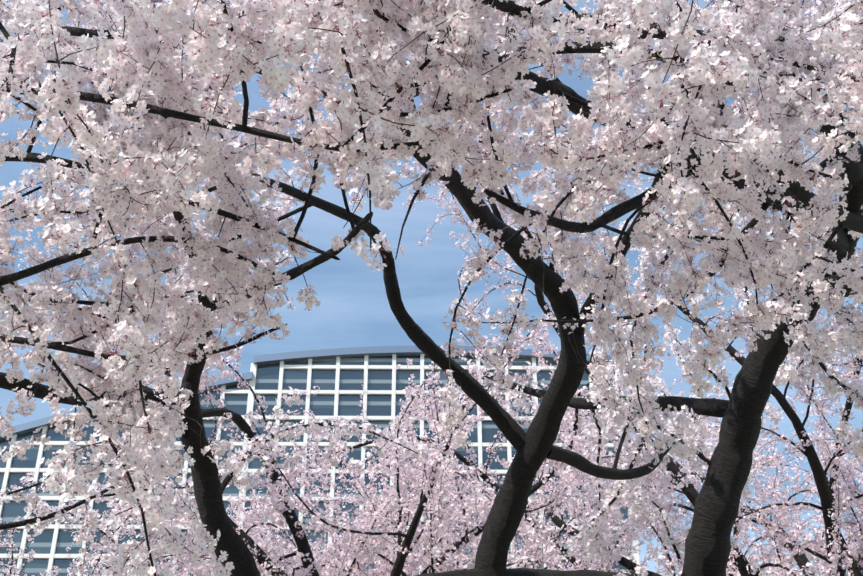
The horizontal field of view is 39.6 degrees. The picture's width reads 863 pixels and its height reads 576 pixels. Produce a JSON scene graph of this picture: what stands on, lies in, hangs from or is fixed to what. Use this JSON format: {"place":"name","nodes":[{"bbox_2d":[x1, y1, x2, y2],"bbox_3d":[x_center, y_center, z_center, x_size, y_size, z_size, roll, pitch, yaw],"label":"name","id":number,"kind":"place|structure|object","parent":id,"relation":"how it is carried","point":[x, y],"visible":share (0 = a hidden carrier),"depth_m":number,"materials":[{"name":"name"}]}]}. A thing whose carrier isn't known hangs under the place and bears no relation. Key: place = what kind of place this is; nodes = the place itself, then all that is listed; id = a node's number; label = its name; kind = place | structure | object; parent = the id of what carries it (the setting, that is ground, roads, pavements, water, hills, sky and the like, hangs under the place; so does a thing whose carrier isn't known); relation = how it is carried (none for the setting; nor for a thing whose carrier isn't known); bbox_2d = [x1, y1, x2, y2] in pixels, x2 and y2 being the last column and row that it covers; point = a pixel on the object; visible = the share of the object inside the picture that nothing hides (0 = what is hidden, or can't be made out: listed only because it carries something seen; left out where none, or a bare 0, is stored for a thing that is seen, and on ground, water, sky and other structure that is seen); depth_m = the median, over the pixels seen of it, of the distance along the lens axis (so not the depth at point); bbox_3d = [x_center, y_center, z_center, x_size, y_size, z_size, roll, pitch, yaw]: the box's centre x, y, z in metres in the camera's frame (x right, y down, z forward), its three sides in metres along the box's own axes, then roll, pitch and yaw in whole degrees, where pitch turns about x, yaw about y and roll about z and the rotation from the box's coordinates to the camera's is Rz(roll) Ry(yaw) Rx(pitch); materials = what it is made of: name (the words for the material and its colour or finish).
{"place":"outdoors","nodes":[
{"label":"outdoors","id":0,"kind":"place"},
{"bbox_2d":[0,0,862,575],"label":"sky","id":1,"kind":"structure","parent":0,"point":[354,310],"materials":[{"name":"blue"}]},
{"label":"ground","id":2,"kind":"structure","parent":0,"visible":0},
{"bbox_2d":[0,306,420,575],"bbox_3d":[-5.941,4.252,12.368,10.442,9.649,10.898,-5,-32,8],"label":"cherry tree","id":3,"kind":"object","parent":2,"relation":"on","point":[28,558],"visible":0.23,"depth_m":15.23,"materials":[{"name":"pink plant"}]},
{"bbox_2d":[0,0,523,575],"bbox_3d":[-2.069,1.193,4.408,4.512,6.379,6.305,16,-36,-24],"label":"cherry tree","id":4,"kind":"object","parent":2,"relation":"on","point":[212,44],"visible":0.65,"depth_m":4.53,"materials":[{"name":"pink plant"}]},
{"bbox_2d":[0,345,639,575],"bbox_3d":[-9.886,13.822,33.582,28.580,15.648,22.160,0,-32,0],"label":"building","id":5,"kind":"structure","parent":2,"relation":"on","point":[336,375],"depth_m":27.30,"materials":[{"name":"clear glass"}]},
{"bbox_2d":[0,163,694,575],"bbox_3d":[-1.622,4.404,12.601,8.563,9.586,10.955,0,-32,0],"label":"cherry tree","id":6,"kind":"object","parent":2,"relation":"on","point":[384,543],"visible":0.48,"depth_m":11.48,"materials":[{"name":"pink plant"}]},
{"bbox_2d":[0,0,862,575],"bbox_3d":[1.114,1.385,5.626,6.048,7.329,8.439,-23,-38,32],"label":"cherry tree","id":7,"kind":"object","parent":2,"relation":"on","point":[802,66],"visible":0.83,"depth_m":5.20,"materials":[{"name":"pink plant"}]},
{"bbox_2d":[287,116,862,575],"bbox_3d":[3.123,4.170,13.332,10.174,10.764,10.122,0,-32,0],"label":"cherry tree","id":8,"kind":"object","parent":2,"relation":"on","point":[833,552],"visible":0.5,"depth_m":13.22,"materials":[{"name":"pink plant"}]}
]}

